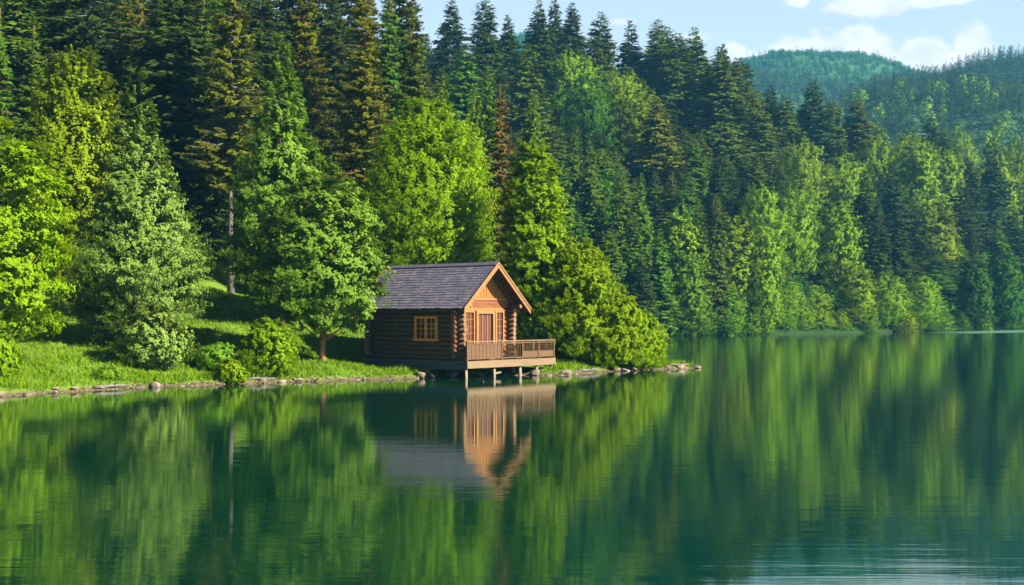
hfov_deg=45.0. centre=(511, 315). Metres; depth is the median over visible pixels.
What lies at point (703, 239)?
spruce tree
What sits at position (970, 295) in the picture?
spruce tree
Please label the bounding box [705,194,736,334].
spruce tree
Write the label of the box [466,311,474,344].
side window
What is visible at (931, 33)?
sky
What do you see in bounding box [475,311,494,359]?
door
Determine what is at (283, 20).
spruce tree
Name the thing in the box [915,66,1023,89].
hills
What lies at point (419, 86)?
spruce tree
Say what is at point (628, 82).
broadleaf tree
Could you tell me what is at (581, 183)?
spruce tree
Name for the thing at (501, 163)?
spruce tree
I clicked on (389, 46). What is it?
spruce tree
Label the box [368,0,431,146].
spruce tree
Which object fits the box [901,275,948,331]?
broadleaf tree
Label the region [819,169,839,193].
spruce tree
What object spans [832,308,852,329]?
waterside shrub
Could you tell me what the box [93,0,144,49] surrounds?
spruce tree
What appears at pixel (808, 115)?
spruce tree
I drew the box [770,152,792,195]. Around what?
spruce tree
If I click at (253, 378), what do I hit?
driftwood branch
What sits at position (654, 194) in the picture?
spruce tree
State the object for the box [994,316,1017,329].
waterside shrub
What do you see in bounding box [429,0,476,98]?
spruce tree
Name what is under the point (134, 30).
spruce tree
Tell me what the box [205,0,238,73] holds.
spruce tree
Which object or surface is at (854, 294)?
broadleaf tree
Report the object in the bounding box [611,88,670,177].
broadleaf tree
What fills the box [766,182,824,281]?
broadleaf tree
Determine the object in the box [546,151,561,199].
spruce tree
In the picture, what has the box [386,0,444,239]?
spruce tree
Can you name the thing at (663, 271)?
spruce tree
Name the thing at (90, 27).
spruce tree
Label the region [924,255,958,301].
spruce tree
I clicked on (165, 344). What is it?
leafy bush
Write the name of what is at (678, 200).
spruce tree
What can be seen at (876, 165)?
broadleaf tree
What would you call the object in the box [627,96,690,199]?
spruce tree
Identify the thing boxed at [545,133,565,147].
spruce tree
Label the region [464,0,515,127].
spruce tree
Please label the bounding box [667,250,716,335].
broadleaf tree
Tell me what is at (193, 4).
spruce tree
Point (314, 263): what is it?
leafy tree
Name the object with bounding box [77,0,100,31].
spruce tree
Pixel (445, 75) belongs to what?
spruce tree
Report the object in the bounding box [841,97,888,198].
spruce tree
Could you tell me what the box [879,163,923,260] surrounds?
spruce tree
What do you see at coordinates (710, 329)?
waterside shrub
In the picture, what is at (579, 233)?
spruce tree
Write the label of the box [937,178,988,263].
spruce tree
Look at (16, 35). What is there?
spruce tree
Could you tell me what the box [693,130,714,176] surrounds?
spruce tree
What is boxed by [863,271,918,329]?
broadleaf tree
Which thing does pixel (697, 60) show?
spruce tree
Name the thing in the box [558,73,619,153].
broadleaf tree
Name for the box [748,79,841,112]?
hills
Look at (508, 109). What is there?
spruce tree
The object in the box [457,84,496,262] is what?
spruce tree
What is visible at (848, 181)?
broadleaf tree
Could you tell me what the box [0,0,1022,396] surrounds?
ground
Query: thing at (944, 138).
spruce tree
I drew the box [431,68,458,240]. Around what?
spruce tree
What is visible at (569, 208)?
spruce tree
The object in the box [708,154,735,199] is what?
spruce tree
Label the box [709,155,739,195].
spruce tree
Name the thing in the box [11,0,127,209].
spruce tree
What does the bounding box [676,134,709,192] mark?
spruce tree
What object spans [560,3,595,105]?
spruce tree
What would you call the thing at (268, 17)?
spruce tree
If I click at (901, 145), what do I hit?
broadleaf tree
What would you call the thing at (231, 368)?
leafy bush
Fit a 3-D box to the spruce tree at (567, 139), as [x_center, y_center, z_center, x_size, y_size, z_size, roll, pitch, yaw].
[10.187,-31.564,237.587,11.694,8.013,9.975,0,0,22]
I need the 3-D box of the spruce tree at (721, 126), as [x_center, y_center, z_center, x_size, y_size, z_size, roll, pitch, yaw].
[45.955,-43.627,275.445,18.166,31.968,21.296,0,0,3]
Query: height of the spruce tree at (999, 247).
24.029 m
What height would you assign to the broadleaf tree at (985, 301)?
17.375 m
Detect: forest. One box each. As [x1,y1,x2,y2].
[460,29,941,87]
[704,61,866,107]
[776,60,1023,184]
[853,44,1023,94]
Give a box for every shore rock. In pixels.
[150,382,160,386]
[415,372,424,377]
[446,370,457,376]
[529,370,539,375]
[677,364,684,368]
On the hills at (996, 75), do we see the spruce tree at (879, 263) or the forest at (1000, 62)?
the forest at (1000, 62)
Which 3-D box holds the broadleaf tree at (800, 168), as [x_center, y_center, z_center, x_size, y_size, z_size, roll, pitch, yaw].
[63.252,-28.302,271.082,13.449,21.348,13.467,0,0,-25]
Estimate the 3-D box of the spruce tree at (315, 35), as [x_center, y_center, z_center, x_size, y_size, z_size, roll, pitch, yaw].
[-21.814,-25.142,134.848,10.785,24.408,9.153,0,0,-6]
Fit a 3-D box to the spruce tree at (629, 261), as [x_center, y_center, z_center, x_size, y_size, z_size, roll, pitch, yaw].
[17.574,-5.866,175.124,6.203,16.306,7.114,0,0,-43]
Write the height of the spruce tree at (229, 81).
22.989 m
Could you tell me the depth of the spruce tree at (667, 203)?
214.03 m
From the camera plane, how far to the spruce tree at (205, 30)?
108.97 m
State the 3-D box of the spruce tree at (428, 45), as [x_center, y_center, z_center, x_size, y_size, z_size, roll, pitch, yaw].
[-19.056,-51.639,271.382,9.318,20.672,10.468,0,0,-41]
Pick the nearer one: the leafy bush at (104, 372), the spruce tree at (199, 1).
the leafy bush at (104, 372)
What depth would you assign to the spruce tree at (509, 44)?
252.85 m
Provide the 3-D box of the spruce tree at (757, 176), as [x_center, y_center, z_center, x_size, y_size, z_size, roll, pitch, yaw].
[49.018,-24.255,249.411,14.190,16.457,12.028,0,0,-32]
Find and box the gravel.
[0,365,693,396]
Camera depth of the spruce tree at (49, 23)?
109.96 m
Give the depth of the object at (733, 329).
190.47 m
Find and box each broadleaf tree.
[537,48,611,132]
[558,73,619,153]
[586,67,654,156]
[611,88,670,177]
[656,206,712,310]
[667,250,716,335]
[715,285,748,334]
[716,212,759,322]
[737,182,792,276]
[741,219,789,334]
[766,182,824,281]
[775,137,835,213]
[809,200,867,296]
[812,152,877,225]
[832,262,880,324]
[846,132,905,206]
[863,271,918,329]
[876,132,940,215]
[895,136,948,224]
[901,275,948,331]
[908,201,966,280]
[928,146,967,232]
[942,128,985,210]
[955,257,998,329]
[980,124,1023,231]
[988,251,1023,329]
[999,135,1023,232]
[1012,185,1023,241]
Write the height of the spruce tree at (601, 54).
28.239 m
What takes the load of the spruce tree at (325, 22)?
on the ground at (218, 280)
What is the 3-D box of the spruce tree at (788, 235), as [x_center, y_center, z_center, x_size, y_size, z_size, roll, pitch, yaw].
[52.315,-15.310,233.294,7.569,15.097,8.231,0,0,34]
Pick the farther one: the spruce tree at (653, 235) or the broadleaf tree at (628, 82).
the broadleaf tree at (628, 82)
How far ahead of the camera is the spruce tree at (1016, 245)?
288.51 m
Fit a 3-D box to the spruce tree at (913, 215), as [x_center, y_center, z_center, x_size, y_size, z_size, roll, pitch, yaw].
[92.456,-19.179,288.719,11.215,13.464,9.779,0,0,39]
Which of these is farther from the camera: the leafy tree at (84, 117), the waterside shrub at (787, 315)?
the waterside shrub at (787, 315)
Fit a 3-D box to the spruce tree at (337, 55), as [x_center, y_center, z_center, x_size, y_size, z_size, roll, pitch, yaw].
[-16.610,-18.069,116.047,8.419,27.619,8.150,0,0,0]
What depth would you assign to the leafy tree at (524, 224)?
68.88 m
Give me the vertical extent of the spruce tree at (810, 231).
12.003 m
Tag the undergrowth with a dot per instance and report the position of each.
(853, 326)
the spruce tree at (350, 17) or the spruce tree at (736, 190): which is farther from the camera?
the spruce tree at (736, 190)
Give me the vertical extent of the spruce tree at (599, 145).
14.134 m
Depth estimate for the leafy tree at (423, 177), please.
71.61 m
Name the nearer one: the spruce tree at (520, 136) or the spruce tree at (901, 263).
the spruce tree at (520, 136)
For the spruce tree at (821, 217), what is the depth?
243.06 m
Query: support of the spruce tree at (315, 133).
on the ground at (218, 280)
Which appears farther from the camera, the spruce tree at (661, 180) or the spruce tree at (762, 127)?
the spruce tree at (762, 127)
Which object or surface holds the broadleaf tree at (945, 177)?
on the ground at (218, 280)
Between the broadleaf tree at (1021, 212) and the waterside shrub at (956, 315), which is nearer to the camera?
the waterside shrub at (956, 315)
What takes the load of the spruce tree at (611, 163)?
on the ground at (218, 280)
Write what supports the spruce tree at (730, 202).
on the ground at (218, 280)
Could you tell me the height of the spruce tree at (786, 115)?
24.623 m
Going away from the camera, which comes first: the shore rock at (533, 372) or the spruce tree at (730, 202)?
the shore rock at (533, 372)
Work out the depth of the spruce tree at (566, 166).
201.30 m
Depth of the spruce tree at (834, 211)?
249.86 m
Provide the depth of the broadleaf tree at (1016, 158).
335.80 m
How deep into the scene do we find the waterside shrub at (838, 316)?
214.59 m
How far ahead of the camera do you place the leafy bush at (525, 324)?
68.09 m
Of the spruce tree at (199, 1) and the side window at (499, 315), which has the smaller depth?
the side window at (499, 315)
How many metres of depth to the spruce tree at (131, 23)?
94.44 m
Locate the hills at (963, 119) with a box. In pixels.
[788,88,1023,180]
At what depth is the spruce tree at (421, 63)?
239.07 m
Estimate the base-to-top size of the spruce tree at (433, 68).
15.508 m
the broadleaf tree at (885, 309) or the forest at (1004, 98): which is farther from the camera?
the forest at (1004, 98)
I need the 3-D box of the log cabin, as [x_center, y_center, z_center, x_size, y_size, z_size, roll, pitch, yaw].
[-3.018,0.805,64.482,7.940,6.931,7.130,0,0,40]
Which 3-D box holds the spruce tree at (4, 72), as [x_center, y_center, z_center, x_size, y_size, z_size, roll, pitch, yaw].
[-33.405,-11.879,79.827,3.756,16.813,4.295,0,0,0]
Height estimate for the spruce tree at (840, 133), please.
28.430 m
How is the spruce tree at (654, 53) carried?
on the ground at (218, 280)
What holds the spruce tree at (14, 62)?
on the ground at (218, 280)
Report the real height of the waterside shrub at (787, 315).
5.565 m
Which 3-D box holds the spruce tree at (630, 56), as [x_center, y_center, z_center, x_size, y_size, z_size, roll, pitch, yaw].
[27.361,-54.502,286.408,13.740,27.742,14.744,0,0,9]
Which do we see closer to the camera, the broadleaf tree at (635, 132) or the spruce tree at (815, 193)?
the broadleaf tree at (635, 132)
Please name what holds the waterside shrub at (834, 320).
on the ground at (218, 280)
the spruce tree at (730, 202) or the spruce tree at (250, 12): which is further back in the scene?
the spruce tree at (730, 202)
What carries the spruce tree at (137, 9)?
on the ground at (218, 280)
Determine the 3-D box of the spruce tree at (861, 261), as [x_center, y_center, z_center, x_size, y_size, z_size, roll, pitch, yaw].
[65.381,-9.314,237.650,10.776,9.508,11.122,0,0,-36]
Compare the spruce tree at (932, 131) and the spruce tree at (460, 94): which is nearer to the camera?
the spruce tree at (460, 94)
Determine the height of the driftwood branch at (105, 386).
0.333 m
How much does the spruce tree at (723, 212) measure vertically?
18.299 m
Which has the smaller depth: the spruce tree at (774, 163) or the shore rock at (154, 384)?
the shore rock at (154, 384)
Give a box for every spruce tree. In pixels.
[0,0,81,164]
[0,3,26,212]
[1,27,24,146]
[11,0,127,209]
[13,22,49,210]
[22,1,76,98]
[43,0,127,163]
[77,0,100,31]
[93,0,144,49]
[94,0,154,151]
[99,0,176,188]
[102,0,153,50]
[102,0,253,268]
[103,0,190,146]
[143,0,176,107]
[165,0,202,140]
[172,0,239,188]
[172,43,245,270]
[173,0,279,293]
[174,0,217,34]
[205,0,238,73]
[211,0,248,45]
[226,0,272,115]
[232,0,283,60]
[233,0,287,253]
[254,38,328,201]
[263,0,331,149]
[271,0,341,232]
[290,0,326,81]
[299,0,359,126]
[307,0,367,219]
[313,43,368,194]
[322,0,393,281]
[333,0,386,167]
[362,0,406,251]
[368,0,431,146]
[371,31,401,134]
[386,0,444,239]
[403,57,429,124]
[404,20,431,93]
[421,45,430,79]
[422,33,435,62]
[424,72,434,105]
[426,46,442,85]
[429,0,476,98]
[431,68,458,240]
[434,72,454,101]
[446,44,489,147]
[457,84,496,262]
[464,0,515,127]
[478,79,525,261]
[479,64,510,220]
[495,14,527,103]
[499,92,511,124]
[502,43,563,150]
[503,90,550,273]
[504,131,538,211]
[509,130,522,150]
[512,130,524,152]
[521,0,559,123]
[527,106,562,135]
[537,130,586,188]
[541,0,578,123]
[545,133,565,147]
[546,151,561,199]
[555,161,576,258]
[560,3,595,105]
[560,131,584,167]
[561,148,583,189]
[562,124,585,223]
[563,130,585,173]
[565,215,593,289]
[575,158,603,240]
[576,140,610,259]
[580,12,621,106]
[583,130,610,172]
[583,130,612,168]
[583,148,627,195]
[592,149,629,236]
[596,228,630,298]
[597,167,618,268]
[603,169,633,275]
[606,148,636,192]
[611,171,637,230]
[614,20,652,112]
[619,217,660,317]
[620,149,652,196]
[622,251,659,318]
[626,19,684,124]
[626,178,658,239]
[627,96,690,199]
[628,173,654,274]
[634,205,666,266]
[644,161,682,198]
[645,171,665,232]
[647,229,683,336]
[651,171,688,246]
[652,274,673,336]
[653,33,707,143]
[656,26,696,129]
[664,171,698,257]
[667,110,684,159]
[671,130,706,180]
[675,139,711,218]
[676,26,717,133]
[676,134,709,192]
[679,171,706,235]
[680,199,721,332]
[681,46,760,174]
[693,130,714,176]
[700,163,738,227]
[700,194,738,263]
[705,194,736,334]
[706,43,731,98]
[707,155,741,203]
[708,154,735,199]
[708,195,737,280]
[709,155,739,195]
[717,57,788,163]
[731,179,761,245]
[734,154,767,195]
[735,250,783,295]
[736,91,782,186]
[738,154,779,208]
[753,166,790,268]
[759,85,785,152]
[765,94,812,185]
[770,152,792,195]
[783,197,807,266]
[787,168,833,216]
[788,80,853,187]
[798,208,830,262]
[812,206,840,264]
[813,98,852,196]
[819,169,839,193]
[827,206,847,247]
[833,247,865,287]
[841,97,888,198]
[847,171,886,268]
[861,204,898,307]
[865,193,886,237]
[866,120,888,187]
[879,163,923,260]
[888,206,917,310]
[902,205,917,244]
[905,255,932,300]
[912,208,940,262]
[914,117,958,208]
[922,254,963,296]
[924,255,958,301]
[933,127,962,191]
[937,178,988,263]
[940,236,975,286]
[951,239,997,330]
[955,158,994,244]
[955,239,972,264]
[972,148,1013,249]
[984,221,1019,324]
[1003,206,1023,298]
[1012,160,1023,240]
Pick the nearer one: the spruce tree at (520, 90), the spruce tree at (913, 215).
the spruce tree at (520, 90)
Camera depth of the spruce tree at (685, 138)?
253.55 m
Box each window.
[413,316,438,340]
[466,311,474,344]
[495,311,503,342]
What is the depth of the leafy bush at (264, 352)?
56.69 m
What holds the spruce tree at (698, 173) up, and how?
on the ground at (218, 280)
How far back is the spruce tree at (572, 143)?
217.43 m
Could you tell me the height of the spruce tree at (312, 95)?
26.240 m
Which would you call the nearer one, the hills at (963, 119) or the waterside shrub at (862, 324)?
the waterside shrub at (862, 324)
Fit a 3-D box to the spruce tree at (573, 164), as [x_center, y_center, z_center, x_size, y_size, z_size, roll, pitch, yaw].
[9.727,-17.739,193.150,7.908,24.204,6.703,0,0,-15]
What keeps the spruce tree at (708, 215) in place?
on the ground at (218, 280)
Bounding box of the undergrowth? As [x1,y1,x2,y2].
[565,126,1023,337]
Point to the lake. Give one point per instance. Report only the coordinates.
(830, 459)
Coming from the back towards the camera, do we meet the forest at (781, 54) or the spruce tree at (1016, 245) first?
the forest at (781, 54)
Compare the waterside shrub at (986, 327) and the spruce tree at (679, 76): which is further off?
the spruce tree at (679, 76)
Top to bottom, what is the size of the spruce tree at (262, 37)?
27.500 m
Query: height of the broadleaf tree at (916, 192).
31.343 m
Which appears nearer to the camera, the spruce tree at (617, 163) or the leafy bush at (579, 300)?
the leafy bush at (579, 300)
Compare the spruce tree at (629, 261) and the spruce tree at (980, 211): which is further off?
the spruce tree at (980, 211)
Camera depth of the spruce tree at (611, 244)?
171.22 m
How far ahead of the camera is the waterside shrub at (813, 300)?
209.82 m
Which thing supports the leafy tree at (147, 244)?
on the ground at (218, 280)
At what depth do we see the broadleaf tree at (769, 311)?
197.22 m
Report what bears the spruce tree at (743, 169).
on the ground at (218, 280)
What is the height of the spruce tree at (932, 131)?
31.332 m
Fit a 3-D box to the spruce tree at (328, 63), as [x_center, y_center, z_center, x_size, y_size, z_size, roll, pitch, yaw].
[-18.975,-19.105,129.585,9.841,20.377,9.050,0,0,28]
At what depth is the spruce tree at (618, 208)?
179.48 m
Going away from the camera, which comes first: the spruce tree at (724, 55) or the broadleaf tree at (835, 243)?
the broadleaf tree at (835, 243)
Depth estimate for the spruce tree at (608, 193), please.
190.50 m
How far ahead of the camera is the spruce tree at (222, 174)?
100.32 m
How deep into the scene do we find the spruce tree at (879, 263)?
231.18 m
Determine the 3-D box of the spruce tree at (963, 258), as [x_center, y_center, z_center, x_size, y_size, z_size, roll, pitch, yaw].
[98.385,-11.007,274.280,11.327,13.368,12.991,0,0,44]
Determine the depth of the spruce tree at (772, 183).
225.60 m
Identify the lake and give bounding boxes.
[0,329,1023,584]
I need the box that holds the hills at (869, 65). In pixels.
[465,41,904,89]
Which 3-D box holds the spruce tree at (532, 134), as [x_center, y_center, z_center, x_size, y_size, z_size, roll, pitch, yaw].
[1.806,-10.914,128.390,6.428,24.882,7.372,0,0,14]
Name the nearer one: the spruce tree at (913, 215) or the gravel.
the gravel
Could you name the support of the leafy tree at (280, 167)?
on the ground at (218, 280)
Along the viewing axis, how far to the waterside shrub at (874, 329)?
217.03 m
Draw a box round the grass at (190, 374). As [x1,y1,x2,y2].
[0,276,695,391]
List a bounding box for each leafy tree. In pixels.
[0,117,92,337]
[2,44,134,316]
[59,66,217,340]
[208,31,334,322]
[251,157,395,361]
[357,96,507,286]
[493,137,577,335]
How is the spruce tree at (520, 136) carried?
on the ground at (218, 280)
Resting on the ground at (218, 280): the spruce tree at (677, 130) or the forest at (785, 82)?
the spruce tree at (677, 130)
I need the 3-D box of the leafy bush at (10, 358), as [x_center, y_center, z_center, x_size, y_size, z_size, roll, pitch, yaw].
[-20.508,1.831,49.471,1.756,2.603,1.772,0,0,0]
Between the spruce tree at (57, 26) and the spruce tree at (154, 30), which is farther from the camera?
the spruce tree at (154, 30)
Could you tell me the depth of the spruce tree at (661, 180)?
236.60 m
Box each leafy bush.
[0,329,23,377]
[90,366,124,379]
[105,301,200,371]
[189,342,242,370]
[209,357,250,383]
[233,315,301,377]
[515,257,567,357]
[530,237,621,362]
[567,284,652,369]
[617,309,673,368]
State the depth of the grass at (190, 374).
59.92 m
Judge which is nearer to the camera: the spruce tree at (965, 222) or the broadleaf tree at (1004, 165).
the spruce tree at (965, 222)
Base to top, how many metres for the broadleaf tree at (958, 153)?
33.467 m
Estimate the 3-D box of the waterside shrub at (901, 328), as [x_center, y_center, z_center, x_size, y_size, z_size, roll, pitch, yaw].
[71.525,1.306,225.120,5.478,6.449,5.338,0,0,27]
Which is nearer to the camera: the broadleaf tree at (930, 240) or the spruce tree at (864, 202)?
the spruce tree at (864, 202)
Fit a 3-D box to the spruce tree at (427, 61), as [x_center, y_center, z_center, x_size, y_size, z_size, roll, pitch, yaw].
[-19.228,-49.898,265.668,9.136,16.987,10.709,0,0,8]
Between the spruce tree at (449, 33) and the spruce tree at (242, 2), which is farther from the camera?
the spruce tree at (449, 33)
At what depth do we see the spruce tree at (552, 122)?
242.96 m
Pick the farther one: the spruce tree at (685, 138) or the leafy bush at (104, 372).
the spruce tree at (685, 138)
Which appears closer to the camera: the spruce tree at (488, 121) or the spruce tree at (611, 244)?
the spruce tree at (488, 121)
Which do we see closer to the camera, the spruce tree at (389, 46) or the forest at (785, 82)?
the spruce tree at (389, 46)
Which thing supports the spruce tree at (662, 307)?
on the ground at (218, 280)
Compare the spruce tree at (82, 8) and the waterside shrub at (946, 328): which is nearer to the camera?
the spruce tree at (82, 8)
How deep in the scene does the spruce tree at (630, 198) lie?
204.65 m
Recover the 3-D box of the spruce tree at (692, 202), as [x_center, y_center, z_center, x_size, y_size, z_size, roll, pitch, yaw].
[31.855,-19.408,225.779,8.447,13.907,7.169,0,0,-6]
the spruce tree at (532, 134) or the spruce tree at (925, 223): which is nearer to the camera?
the spruce tree at (532, 134)
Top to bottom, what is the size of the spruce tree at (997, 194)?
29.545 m
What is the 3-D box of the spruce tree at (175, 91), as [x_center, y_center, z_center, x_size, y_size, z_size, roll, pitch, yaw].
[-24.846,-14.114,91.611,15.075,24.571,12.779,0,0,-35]
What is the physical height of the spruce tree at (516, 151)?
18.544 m
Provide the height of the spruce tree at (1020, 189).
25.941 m
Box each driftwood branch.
[93,380,129,388]
[247,373,274,379]
[578,366,599,370]
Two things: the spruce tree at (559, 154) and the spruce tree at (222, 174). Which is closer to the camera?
the spruce tree at (222, 174)
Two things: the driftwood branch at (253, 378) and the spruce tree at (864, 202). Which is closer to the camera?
the driftwood branch at (253, 378)
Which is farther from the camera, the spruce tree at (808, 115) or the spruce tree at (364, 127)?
the spruce tree at (808, 115)
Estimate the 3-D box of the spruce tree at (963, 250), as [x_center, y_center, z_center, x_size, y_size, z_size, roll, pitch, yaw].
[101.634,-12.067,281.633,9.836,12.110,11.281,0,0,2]
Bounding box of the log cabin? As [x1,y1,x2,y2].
[362,262,555,378]
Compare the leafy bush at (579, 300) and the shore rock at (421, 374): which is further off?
the leafy bush at (579, 300)
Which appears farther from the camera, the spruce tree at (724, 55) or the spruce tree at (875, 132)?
the spruce tree at (875, 132)
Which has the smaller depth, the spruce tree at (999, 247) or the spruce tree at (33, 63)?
the spruce tree at (33, 63)
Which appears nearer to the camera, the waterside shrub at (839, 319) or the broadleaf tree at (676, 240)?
the broadleaf tree at (676, 240)
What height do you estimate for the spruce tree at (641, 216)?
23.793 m
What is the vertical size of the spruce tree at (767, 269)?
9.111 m
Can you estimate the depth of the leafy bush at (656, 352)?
68.98 m
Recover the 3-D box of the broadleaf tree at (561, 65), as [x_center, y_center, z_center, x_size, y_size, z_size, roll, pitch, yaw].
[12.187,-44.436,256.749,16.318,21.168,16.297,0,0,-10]
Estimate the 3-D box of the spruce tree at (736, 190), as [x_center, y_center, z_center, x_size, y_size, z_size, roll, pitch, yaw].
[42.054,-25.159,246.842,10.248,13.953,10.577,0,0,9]
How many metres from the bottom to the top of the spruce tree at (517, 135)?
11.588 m
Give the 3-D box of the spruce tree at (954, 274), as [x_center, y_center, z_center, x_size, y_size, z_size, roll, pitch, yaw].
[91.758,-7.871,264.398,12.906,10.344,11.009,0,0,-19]
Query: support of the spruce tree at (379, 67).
on the ground at (218, 280)
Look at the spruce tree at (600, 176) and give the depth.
197.10 m
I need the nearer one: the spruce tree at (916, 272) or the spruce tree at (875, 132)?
the spruce tree at (916, 272)
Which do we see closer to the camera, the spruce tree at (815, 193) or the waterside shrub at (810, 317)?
the waterside shrub at (810, 317)
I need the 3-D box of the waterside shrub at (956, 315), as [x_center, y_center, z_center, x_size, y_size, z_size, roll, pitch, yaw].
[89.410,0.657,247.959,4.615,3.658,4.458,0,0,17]
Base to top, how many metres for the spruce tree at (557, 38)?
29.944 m
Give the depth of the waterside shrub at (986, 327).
245.27 m
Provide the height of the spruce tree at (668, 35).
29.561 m
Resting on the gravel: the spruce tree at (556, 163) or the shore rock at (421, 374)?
the shore rock at (421, 374)
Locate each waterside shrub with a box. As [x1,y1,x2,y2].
[671,310,686,335]
[698,305,717,334]
[739,304,765,334]
[772,277,808,325]
[773,300,797,328]
[793,304,816,329]
[798,280,834,327]
[819,315,836,326]
[831,312,847,323]
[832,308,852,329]
[852,316,871,327]
[858,306,881,332]
[890,305,918,331]
[927,305,957,331]
[950,312,964,322]
[952,311,974,330]
[974,314,994,330]
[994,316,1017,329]
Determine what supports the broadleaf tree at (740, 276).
on the ground at (218, 280)
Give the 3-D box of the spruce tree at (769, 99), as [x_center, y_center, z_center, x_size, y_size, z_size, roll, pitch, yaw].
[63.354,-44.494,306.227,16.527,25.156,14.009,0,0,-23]
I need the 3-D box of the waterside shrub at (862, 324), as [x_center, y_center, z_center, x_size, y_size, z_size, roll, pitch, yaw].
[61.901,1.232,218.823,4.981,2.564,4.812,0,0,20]
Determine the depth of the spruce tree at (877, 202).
281.34 m
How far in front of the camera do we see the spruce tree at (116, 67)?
97.25 m
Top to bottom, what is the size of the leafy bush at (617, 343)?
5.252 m
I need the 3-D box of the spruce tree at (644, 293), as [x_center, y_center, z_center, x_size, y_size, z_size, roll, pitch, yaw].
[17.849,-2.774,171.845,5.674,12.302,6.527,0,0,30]
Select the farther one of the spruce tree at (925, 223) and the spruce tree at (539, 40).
the spruce tree at (925, 223)
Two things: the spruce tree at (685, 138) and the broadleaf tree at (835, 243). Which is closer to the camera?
the broadleaf tree at (835, 243)
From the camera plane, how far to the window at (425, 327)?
61.52 m
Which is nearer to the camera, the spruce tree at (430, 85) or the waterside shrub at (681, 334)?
the waterside shrub at (681, 334)
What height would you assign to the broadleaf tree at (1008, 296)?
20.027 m
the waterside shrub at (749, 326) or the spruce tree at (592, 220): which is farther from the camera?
the waterside shrub at (749, 326)
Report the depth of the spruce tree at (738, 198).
232.20 m
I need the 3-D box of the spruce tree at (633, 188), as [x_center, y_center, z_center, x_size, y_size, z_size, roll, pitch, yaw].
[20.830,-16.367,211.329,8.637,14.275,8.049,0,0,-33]
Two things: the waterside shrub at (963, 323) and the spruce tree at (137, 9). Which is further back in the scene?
the waterside shrub at (963, 323)
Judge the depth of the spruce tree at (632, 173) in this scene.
236.10 m
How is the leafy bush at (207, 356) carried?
on the ground at (218, 280)
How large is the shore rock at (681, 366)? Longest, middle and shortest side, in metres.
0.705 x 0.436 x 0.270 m
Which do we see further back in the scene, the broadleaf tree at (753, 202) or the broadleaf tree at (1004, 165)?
the broadleaf tree at (1004, 165)
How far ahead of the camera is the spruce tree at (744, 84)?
290.72 m
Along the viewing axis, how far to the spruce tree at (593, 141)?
236.54 m
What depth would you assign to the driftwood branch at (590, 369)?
65.81 m
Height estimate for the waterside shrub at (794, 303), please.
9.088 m
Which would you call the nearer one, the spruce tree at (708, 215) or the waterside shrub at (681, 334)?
the waterside shrub at (681, 334)
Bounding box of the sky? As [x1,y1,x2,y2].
[101,0,1023,71]
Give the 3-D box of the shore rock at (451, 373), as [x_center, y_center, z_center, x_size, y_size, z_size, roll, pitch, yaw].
[-3.010,2.950,61.771,0.640,0.298,0.551,-9,18,-4]
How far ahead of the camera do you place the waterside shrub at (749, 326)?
196.13 m

